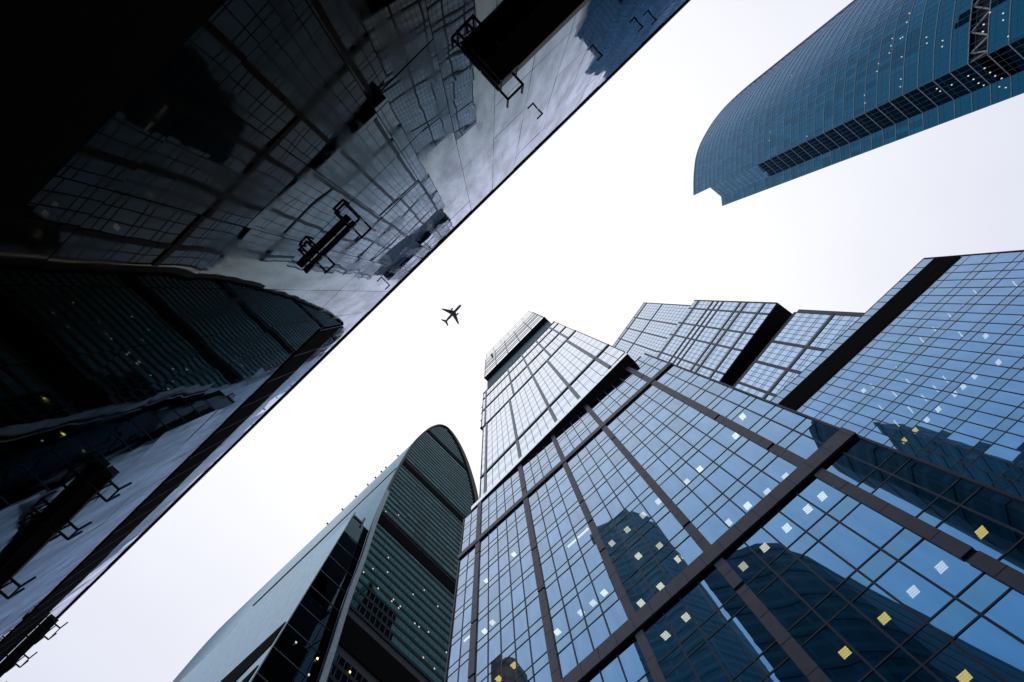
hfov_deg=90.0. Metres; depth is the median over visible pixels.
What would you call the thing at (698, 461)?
window
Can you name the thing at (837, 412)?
window
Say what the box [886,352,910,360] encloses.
window
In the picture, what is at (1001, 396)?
window
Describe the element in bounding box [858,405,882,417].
window
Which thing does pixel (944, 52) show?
window
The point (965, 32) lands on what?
window
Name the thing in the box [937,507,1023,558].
window
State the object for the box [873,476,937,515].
window
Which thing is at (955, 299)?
window
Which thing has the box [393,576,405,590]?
window
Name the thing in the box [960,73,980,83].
window
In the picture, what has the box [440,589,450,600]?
window
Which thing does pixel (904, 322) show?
window
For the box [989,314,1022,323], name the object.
window
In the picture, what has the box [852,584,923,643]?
window
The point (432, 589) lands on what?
window
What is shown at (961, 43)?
window
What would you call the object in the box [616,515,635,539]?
window
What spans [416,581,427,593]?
window
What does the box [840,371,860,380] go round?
window
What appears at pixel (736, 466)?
window
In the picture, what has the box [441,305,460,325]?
airliner
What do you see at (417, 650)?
window
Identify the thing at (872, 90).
window
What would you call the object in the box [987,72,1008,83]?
window
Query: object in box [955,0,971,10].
window
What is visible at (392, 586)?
window
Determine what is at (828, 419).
window
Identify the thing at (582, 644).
window
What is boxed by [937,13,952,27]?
window
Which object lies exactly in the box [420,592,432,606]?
window
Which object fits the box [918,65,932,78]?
window
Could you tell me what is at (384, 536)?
window
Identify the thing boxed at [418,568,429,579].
window
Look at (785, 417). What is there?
window
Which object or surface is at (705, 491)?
window
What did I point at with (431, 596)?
window
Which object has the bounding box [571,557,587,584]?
window
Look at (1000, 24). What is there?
window
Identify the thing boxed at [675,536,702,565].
window
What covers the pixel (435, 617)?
window
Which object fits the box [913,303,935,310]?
window
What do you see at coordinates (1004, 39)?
window
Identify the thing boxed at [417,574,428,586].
window
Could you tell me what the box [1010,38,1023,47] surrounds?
window
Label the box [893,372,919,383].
window
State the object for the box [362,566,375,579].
window
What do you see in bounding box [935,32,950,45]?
window
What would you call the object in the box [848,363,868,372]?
window
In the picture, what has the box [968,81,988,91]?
window
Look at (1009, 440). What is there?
window
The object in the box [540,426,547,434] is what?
upper window
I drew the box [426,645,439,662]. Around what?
window
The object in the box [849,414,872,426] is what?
window
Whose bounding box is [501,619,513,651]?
window
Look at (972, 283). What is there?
window
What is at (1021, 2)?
window
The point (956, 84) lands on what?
window
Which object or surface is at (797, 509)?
window
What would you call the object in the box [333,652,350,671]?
window
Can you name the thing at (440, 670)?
window
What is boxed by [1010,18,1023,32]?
window
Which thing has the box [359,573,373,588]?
window
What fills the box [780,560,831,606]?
window
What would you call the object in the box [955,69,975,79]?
window
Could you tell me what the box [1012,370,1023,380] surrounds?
window
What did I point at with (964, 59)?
window
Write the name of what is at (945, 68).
window
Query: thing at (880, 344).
window
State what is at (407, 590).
window
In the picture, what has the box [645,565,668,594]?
window
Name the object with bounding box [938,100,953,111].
window
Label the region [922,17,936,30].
window
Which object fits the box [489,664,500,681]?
window
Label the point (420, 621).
window
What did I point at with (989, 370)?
window
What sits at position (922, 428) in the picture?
window
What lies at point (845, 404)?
window
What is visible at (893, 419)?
window
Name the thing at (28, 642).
lighting rig
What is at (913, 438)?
window
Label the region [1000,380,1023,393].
window
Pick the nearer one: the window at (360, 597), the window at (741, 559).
the window at (741, 559)
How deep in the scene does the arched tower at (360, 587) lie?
131.09 m
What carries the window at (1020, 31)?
in the curved tower at (853, 78)
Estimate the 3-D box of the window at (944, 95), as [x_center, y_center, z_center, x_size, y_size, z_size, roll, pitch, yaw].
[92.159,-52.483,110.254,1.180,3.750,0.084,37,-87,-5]
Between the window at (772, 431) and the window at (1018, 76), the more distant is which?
the window at (1018, 76)
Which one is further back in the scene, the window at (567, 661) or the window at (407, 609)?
the window at (407, 609)
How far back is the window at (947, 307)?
63.65 m
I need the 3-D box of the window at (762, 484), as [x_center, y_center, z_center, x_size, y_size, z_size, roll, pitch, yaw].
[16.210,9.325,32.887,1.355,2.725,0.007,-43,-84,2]
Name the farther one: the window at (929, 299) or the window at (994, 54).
the window at (994, 54)
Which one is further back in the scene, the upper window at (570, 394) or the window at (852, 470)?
the upper window at (570, 394)
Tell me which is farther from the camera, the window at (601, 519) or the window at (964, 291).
the window at (964, 291)
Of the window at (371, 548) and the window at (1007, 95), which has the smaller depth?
the window at (1007, 95)
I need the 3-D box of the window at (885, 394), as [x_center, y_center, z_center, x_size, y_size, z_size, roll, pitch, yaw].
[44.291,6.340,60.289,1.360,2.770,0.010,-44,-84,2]
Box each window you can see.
[329,665,346,681]
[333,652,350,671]
[348,667,366,681]
[350,598,365,614]
[353,589,367,605]
[356,581,370,596]
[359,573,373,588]
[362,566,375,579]
[364,611,379,628]
[365,559,377,573]
[367,427,474,681]
[367,552,379,565]
[367,602,382,618]
[369,545,381,558]
[369,593,384,610]
[371,538,382,551]
[372,585,386,600]
[373,532,384,544]
[375,527,385,538]
[375,578,389,593]
[377,571,391,585]
[379,564,393,578]
[379,625,394,641]
[381,557,394,570]
[382,550,393,561]
[382,615,396,632]
[383,543,395,555]
[384,606,398,623]
[385,537,396,548]
[386,598,400,614]
[389,591,402,606]
[390,583,404,598]
[393,559,404,572]
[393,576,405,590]
[394,568,407,583]
[394,638,408,655]
[395,553,406,565]
[396,547,407,559]
[396,628,410,645]
[398,619,412,636]
[400,611,413,627]
[402,603,415,618]
[404,595,417,610]
[405,570,416,583]
[405,588,418,602]
[406,564,417,576]
[407,557,418,569]
[407,581,419,595]
[408,652,422,669]
[410,641,424,657]
[412,632,426,649]
[414,624,427,639]
[415,615,429,630]
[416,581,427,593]
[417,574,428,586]
[417,607,430,622]
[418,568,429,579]
[418,600,431,614]
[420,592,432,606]
[423,665,437,681]
[425,654,438,671]
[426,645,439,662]
[427,591,438,604]
[427,636,441,652]
[428,585,439,597]
[429,578,440,590]
[429,628,442,643]
[430,620,443,634]
[431,612,444,626]
[432,604,444,618]
[438,602,449,615]
[439,595,450,607]
[439,667,444,677]
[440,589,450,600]
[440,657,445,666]
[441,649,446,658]
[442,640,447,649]
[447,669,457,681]
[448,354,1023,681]
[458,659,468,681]
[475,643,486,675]
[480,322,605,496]
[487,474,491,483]
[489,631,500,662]
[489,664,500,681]
[493,468,498,477]
[499,460,504,471]
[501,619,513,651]
[502,652,516,681]
[505,454,510,465]
[511,448,516,457]
[514,609,527,639]
[516,639,531,675]
[520,440,525,449]
[523,572,536,597]
[526,433,532,442]
[526,597,540,626]
[527,439,533,448]
[530,627,546,662]
[532,426,538,436]
[534,433,540,441]
[534,663,551,681]
[538,420,544,429]
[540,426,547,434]
[544,414,551,422]
[545,580,560,608]
[547,419,554,428]
[551,608,568,642]
[553,404,560,413]
[556,410,563,418]
[558,569,573,596]
[558,642,576,677]
[559,398,566,407]
[562,403,570,412]
[564,535,578,558]
[565,392,572,400]
[565,596,583,629]
[569,397,576,405]
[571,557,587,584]
[573,629,592,663]
[574,383,582,391]
[576,523,592,547]
[578,387,586,396]
[578,583,597,615]
[580,376,588,384]
[583,544,602,572]
[584,357,591,363]
[584,380,593,389]
[586,370,594,377]
[588,615,609,648]
[591,373,600,382]
[592,569,614,601]
[593,363,601,370]
[593,507,611,531]
[598,366,607,374]
[600,655,625,681]
[602,354,610,361]
[602,527,622,554]
[604,599,627,633]
[607,357,616,364]
[608,348,617,354]
[613,550,637,582]
[614,350,623,358]
[616,301,859,400]
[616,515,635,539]
[617,486,635,507]
[618,637,648,681]
[627,578,652,612]
[628,504,649,528]
[629,475,648,496]
[629,538,651,566]
[641,492,663,516]
[642,525,667,553]
[644,614,677,661]
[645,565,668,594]
[646,459,667,479]
[657,512,682,539]
[659,551,685,580]
[660,474,684,498]
[664,599,696,641]
[665,659,698,681]
[675,463,697,484]
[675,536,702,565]
[677,492,705,520]
[680,583,715,625]
[682,427,704,445]
[687,451,711,472]
[688,642,729,681]
[693,480,720,504]
[694,415,718,433]
[695,0,1023,205]
[698,514,728,543]
[699,567,735,607]
[700,439,725,460]
[706,467,735,491]
[708,624,751,678]
[712,399,736,416]
[713,426,740,447]
[716,500,744,526]
[721,454,751,478]
[723,542,765,583]
[728,606,774,658]
[731,487,761,512]
[732,409,760,428]
[735,440,768,464]
[744,526,784,563]
[746,399,774,414]
[746,472,778,497]
[757,421,790,443]
[757,577,809,629]
[761,511,803,546]
[763,456,796,481]
[772,409,804,428]
[778,494,824,529]
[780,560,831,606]
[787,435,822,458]
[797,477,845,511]
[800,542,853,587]
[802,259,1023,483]
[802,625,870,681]
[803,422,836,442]
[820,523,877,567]
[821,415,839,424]
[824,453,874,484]
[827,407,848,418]
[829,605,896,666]
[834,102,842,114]
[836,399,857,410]
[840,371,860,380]
[841,422,862,433]
[841,503,902,546]
[843,439,892,466]
[844,97,853,109]
[844,391,866,401]
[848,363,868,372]
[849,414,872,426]
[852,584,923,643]
[853,383,874,393]
[854,91,864,104]
[856,356,877,364]
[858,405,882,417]
[861,375,883,385]
[864,348,885,356]
[865,431,889,443]
[866,84,876,97]
[866,397,890,409]
[869,367,893,377]
[872,341,893,349]
[873,422,899,436]
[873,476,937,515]
[876,389,900,400]
[876,562,951,620]
[877,87,888,99]
[878,77,889,91]
[878,359,901,369]
[880,333,902,341]
[883,413,909,426]
[885,380,910,391]
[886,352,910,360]
[888,326,910,333]
[890,70,902,85]
[890,80,902,92]
[892,441,920,455]
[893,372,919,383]
[893,404,919,417]
[895,344,918,352]
[895,460,958,494]
[896,318,919,325]
[901,432,931,447]
[901,539,982,595]
[902,395,930,408]
[903,364,928,374]
[904,62,917,78]
[904,73,916,85]
[904,311,927,318]
[904,336,928,344]
[911,386,940,398]
[911,422,942,437]
[912,328,937,336]
[912,355,938,365]
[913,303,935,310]
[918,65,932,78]
[919,42,933,54]
[919,54,932,70]
[919,81,935,90]
[920,30,934,42]
[920,36,934,48]
[920,296,944,302]
[921,24,935,36]
[921,320,946,327]
[921,347,948,356]
[921,377,950,389]
[921,412,953,427]
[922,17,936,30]
[923,11,937,24]
[923,85,940,94]
[923,107,937,117]
[924,4,938,17]
[924,113,937,123]
[924,119,937,129]
[924,453,956,468]
[925,0,939,11]
[925,643,1001,681]
[927,89,943,98]
[929,288,952,294]
[929,312,954,319]
[930,338,958,347]
[931,93,948,101]
[931,368,960,380]
[932,403,964,417]
[933,442,967,459]
[934,45,949,62]
[934,56,949,70]
[934,65,948,76]
[934,73,952,83]
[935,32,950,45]
[935,38,950,51]
[935,96,952,105]
[936,20,951,33]
[936,26,951,39]
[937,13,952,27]
[937,280,961,286]
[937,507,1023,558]
[938,7,953,20]
[938,77,957,87]
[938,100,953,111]
[938,304,964,311]
[939,0,954,14]
[939,107,953,117]
[939,113,953,123]
[939,330,966,339]
[940,0,952,7]
[940,360,970,370]
[942,393,975,407]
[943,81,961,91]
[944,432,979,449]
[945,272,969,279]
[947,85,965,94]
[947,296,973,303]
[949,322,976,330]
[950,350,981,361]
[951,35,967,53]
[951,47,967,62]
[951,55,967,68]
[951,64,970,75]
[951,89,970,98]
[952,22,968,36]
[952,28,968,41]
[953,9,970,23]
[953,15,969,29]
[953,264,978,271]
[953,384,986,396]
[953,617,1023,681]
[954,2,971,17]
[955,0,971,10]
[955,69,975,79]
[955,93,970,104]
[955,100,970,111]
[955,106,971,117]
[955,288,981,294]
[955,422,991,438]
[957,313,986,321]
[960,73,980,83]
[960,341,991,351]
[961,254,989,264]
[961,466,998,484]
[963,374,997,386]
[963,488,1023,531]
[964,77,984,87]
[964,279,991,286]
[966,411,1003,427]
[967,305,996,312]
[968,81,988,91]
[969,55,990,66]
[970,332,1002,342]
[971,455,1011,475]
[972,85,989,97]
[973,92,989,104]
[973,99,989,111]
[973,271,1000,278]
[974,59,995,71]
[974,364,1008,376]
[976,296,1005,303]
[978,64,999,75]
[978,401,1015,416]
[979,323,1011,333]
[981,263,1008,270]
[983,68,1004,79]
[983,444,1023,463]
[984,355,1019,366]
[985,287,1015,294]
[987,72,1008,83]
[988,35,1007,50]
[989,13,1008,34]
[989,25,1008,43]
[989,45,1011,57]
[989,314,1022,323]
[989,391,1023,405]
[990,0,1009,15]
[990,6,1009,21]
[990,252,1020,262]
[991,0,1005,8]
[991,77,1009,90]
[991,84,1009,96]
[992,91,1010,104]
[994,50,1016,62]
[994,278,1023,286]
[995,345,1023,356]
[995,433,1023,450]
[998,54,1021,66]
[999,305,1023,313]
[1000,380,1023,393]
[1003,58,1023,70]
[1004,270,1023,277]
[1005,335,1023,345]
[1005,482,1023,497]
[1007,65,1023,75]
[1007,421,1023,435]
[1010,5,1023,23]
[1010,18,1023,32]
[1010,28,1023,39]
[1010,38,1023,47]
[1010,296,1023,304]
[1011,0,1023,9]
[1012,71,1023,81]
[1012,78,1023,89]
[1012,86,1023,96]
[1012,262,1023,269]
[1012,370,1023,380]
[1015,45,1023,52]
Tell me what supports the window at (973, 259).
in the glass office block
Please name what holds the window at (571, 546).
in the glass skyscraper
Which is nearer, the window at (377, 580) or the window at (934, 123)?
the window at (934, 123)
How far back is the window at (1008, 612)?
52.21 m
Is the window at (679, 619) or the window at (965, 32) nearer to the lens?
the window at (679, 619)
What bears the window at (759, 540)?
in the glass skyscraper
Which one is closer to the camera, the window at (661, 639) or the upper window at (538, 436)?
the window at (661, 639)
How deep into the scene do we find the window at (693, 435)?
44.33 m
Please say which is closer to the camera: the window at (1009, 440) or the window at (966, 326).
the window at (1009, 440)
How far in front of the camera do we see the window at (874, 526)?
25.09 m
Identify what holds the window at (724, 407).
in the glass skyscraper
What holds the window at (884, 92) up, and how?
in the curved tower at (853, 78)
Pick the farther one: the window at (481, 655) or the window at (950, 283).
the window at (950, 283)
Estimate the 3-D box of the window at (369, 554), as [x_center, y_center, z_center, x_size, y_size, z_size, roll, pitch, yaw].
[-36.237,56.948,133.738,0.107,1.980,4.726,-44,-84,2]
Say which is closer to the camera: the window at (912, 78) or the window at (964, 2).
the window at (964, 2)
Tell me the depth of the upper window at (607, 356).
79.55 m
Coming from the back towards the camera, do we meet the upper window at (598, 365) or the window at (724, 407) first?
the upper window at (598, 365)
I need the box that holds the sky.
[0,0,1023,681]
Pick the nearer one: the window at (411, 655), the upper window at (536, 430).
the upper window at (536, 430)
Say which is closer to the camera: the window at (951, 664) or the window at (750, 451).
the window at (951, 664)
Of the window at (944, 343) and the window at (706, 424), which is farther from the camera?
the window at (944, 343)
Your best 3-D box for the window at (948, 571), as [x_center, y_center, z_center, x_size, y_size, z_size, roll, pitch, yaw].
[17.811,9.372,21.350,1.448,2.725,0.010,-43,-84,2]
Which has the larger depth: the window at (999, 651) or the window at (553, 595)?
the window at (553, 595)
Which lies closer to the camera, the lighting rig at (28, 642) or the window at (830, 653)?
the window at (830, 653)
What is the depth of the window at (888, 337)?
67.83 m
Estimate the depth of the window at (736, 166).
146.68 m
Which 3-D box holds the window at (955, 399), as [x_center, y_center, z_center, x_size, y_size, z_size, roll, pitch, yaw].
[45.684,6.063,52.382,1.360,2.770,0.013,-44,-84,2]
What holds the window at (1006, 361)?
in the glass office block
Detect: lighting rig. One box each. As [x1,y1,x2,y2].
[0,465,131,598]
[0,614,67,681]
[303,211,375,273]
[479,0,589,107]
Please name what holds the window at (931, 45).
in the curved tower at (853, 78)
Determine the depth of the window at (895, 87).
117.49 m
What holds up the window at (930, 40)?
in the curved tower at (853, 78)
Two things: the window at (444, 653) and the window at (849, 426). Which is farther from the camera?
the window at (444, 653)
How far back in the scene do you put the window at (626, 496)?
44.57 m
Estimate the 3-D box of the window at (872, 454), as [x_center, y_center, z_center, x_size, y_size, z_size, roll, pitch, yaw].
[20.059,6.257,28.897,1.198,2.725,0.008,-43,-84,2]
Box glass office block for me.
[771,250,1023,497]
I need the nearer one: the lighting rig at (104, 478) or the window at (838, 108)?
the lighting rig at (104, 478)
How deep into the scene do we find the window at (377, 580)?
127.92 m
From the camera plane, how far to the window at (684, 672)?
26.42 m
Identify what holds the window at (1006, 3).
in the curved tower at (853, 78)
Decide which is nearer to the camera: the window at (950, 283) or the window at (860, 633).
the window at (860, 633)
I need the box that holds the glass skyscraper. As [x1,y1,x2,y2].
[444,311,1023,681]
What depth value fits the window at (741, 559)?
29.12 m
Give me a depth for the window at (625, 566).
37.01 m
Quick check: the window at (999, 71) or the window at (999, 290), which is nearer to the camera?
the window at (999, 290)
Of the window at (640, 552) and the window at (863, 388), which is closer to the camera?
the window at (640, 552)
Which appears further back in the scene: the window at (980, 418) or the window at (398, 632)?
the window at (398, 632)
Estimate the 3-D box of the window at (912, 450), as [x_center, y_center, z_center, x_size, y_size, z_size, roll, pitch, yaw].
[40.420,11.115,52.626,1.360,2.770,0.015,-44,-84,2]
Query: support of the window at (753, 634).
in the glass skyscraper
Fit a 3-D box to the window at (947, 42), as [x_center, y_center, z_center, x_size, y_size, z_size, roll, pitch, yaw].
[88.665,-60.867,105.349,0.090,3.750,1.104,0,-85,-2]
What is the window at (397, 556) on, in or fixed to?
in the arched tower at (360, 587)
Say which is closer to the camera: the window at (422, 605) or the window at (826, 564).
the window at (826, 564)
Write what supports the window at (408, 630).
in the arched tower at (360, 587)
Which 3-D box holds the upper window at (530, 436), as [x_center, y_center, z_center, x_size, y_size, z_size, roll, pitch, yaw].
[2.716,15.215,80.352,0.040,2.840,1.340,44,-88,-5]
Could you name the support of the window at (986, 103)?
in the curved tower at (853, 78)
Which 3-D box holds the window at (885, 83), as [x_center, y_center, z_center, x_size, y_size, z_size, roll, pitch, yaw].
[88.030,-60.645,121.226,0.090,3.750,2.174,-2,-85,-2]
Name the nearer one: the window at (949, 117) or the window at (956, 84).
the window at (956, 84)
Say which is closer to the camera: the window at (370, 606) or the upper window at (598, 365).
the upper window at (598, 365)
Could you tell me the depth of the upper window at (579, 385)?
79.67 m
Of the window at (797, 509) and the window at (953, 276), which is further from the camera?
the window at (953, 276)
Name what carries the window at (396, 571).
in the arched tower at (360, 587)
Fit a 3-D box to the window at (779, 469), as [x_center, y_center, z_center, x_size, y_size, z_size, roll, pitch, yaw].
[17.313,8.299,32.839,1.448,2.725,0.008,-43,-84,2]
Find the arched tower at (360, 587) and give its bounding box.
[173,424,478,681]
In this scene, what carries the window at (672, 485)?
in the glass skyscraper
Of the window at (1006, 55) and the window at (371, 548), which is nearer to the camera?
the window at (1006, 55)
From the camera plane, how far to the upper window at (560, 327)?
105.49 m
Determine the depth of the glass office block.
59.30 m
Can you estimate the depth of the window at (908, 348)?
63.94 m
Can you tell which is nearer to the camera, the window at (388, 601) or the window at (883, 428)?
the window at (883, 428)
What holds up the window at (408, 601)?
in the arched tower at (360, 587)
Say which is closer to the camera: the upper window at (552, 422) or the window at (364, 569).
the upper window at (552, 422)
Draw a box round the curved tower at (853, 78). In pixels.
[693,0,1023,205]
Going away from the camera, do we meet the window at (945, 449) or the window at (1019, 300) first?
the window at (945, 449)
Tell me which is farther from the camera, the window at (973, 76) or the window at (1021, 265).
the window at (973, 76)
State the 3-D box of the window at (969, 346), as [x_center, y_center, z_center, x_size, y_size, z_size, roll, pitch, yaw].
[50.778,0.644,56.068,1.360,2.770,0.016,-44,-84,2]
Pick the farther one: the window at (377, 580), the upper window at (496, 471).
the window at (377, 580)
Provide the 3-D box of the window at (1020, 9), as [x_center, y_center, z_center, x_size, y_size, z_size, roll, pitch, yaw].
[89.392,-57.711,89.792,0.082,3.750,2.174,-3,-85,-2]
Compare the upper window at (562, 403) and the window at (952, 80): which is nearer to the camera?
the upper window at (562, 403)
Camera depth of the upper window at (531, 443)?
77.07 m
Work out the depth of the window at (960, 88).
106.27 m
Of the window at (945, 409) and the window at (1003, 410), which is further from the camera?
the window at (945, 409)
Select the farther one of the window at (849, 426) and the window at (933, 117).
the window at (933, 117)
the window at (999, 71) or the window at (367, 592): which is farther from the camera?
the window at (367, 592)
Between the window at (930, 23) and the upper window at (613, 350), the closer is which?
the upper window at (613, 350)
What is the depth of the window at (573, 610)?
37.15 m
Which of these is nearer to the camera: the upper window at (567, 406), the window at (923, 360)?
the window at (923, 360)
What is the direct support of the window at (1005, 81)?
in the curved tower at (853, 78)
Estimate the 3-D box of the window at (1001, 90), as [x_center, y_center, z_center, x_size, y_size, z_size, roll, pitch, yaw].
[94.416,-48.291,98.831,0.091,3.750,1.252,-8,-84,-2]
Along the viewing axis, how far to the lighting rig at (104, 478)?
14.51 m
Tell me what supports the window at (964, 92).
in the curved tower at (853, 78)
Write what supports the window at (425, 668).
in the arched tower at (360, 587)
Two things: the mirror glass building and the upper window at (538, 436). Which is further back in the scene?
the upper window at (538, 436)
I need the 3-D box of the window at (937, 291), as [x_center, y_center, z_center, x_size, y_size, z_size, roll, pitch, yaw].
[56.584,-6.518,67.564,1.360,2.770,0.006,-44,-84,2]
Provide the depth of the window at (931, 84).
109.94 m
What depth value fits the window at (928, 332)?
63.86 m
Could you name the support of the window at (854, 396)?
in the glass office block
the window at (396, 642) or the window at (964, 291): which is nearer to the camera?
the window at (964, 291)
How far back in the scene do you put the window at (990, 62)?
98.10 m
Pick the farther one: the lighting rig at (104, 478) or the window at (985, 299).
the window at (985, 299)
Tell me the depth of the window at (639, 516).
40.75 m
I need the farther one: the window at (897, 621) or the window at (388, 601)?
the window at (388, 601)
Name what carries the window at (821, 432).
in the glass skyscraper
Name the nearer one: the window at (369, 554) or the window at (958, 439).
the window at (958, 439)
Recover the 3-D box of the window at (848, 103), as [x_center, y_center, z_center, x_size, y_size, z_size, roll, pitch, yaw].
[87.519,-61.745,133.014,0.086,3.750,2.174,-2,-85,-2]
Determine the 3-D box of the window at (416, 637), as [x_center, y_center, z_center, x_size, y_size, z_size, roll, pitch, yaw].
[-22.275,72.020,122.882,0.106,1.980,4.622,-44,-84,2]
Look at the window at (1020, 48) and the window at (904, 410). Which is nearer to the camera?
the window at (904, 410)
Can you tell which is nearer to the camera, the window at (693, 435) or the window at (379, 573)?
the window at (693, 435)
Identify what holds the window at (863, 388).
in the glass office block
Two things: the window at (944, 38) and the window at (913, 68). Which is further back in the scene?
the window at (913, 68)
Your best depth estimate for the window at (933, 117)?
114.43 m
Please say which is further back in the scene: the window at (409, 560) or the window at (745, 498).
the window at (409, 560)
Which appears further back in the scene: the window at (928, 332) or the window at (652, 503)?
the window at (928, 332)
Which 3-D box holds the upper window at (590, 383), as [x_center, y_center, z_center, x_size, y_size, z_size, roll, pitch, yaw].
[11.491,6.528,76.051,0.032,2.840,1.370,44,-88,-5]
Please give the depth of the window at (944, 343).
59.97 m
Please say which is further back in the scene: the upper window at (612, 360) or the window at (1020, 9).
the window at (1020, 9)
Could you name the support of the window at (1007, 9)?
in the curved tower at (853, 78)
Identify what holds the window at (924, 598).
in the glass skyscraper
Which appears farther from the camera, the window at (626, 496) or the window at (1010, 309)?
the window at (1010, 309)
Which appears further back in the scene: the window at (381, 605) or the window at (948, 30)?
the window at (381, 605)
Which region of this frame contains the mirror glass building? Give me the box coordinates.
[0,0,690,662]
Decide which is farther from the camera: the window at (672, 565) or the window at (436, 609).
the window at (436, 609)
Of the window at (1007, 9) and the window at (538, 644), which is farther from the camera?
the window at (1007, 9)
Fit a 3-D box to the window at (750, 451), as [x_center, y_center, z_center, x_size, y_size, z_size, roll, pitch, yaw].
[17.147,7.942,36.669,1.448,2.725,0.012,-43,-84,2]
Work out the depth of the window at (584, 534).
44.74 m
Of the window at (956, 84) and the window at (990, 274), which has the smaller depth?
the window at (990, 274)
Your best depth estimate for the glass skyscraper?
33.11 m
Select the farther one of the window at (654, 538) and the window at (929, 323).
the window at (929, 323)
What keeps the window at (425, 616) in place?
in the arched tower at (360, 587)
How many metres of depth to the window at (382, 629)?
115.75 m
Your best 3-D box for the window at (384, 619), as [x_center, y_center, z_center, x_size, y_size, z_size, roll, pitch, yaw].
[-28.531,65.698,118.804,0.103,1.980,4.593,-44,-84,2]
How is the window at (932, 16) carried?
in the curved tower at (853, 78)
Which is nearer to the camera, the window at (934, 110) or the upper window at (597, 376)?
the upper window at (597, 376)
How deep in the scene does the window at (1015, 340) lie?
52.73 m
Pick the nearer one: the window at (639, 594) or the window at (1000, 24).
the window at (639, 594)
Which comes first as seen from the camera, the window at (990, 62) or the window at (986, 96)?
the window at (990, 62)
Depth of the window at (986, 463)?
44.65 m
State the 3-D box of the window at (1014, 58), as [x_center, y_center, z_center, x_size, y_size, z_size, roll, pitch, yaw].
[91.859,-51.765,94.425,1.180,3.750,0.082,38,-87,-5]
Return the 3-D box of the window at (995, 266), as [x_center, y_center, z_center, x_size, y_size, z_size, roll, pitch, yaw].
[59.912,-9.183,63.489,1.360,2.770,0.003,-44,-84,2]
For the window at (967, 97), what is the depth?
106.55 m
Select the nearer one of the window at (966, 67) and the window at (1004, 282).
the window at (1004, 282)
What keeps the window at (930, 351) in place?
in the glass office block
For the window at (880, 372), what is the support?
in the glass office block
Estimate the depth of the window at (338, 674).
95.89 m
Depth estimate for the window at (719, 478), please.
36.71 m
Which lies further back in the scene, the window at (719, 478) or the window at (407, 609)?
the window at (407, 609)
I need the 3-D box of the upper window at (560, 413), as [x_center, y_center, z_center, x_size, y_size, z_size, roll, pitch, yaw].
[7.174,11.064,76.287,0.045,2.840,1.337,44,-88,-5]
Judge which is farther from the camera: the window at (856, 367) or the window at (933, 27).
the window at (933, 27)
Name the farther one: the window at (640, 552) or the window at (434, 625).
the window at (434, 625)
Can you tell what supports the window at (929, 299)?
in the glass office block
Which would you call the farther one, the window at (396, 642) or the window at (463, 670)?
the window at (396, 642)
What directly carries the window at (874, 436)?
in the glass office block
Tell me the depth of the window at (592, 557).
40.92 m
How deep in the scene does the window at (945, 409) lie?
52.41 m
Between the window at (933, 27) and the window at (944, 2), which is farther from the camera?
the window at (933, 27)
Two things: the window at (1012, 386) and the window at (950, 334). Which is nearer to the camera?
the window at (1012, 386)
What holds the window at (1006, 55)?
in the curved tower at (853, 78)
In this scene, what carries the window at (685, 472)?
in the glass skyscraper
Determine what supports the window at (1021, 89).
in the curved tower at (853, 78)
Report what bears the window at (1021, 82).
in the curved tower at (853, 78)
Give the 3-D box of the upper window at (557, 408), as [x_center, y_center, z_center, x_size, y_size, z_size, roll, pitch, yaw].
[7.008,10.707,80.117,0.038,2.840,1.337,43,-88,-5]
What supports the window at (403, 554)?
in the arched tower at (360, 587)
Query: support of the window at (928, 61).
in the curved tower at (853, 78)
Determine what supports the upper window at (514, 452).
in the glass skyscraper
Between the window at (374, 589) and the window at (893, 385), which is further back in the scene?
the window at (374, 589)
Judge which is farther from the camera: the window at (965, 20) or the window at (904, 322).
the window at (965, 20)
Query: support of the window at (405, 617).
in the arched tower at (360, 587)
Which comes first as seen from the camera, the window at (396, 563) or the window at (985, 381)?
the window at (985, 381)
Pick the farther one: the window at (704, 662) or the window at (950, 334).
the window at (950, 334)
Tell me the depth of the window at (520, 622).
41.18 m
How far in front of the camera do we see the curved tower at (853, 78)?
130.81 m
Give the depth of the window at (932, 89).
110.02 m
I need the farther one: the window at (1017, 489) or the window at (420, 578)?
the window at (420, 578)
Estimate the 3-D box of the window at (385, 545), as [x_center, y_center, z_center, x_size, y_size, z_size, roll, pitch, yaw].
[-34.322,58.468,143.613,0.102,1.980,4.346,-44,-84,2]
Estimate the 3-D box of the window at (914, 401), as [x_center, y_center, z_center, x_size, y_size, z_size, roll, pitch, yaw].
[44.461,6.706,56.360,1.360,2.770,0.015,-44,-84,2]
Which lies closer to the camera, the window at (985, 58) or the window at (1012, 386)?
the window at (1012, 386)
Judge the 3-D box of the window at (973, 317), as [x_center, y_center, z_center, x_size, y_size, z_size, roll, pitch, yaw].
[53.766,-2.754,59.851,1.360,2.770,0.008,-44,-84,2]
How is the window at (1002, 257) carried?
in the glass office block
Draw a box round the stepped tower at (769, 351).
[613,300,863,400]
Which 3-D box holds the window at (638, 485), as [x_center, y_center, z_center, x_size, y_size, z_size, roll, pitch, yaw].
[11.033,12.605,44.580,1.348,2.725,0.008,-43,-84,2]
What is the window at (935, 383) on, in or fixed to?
in the glass office block
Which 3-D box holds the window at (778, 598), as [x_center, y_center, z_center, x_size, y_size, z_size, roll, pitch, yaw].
[13.398,12.964,25.364,1.508,2.725,0.004,-43,-84,2]
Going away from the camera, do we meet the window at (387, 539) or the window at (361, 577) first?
the window at (361, 577)
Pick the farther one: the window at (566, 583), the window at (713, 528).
the window at (566, 583)
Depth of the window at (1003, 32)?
93.78 m

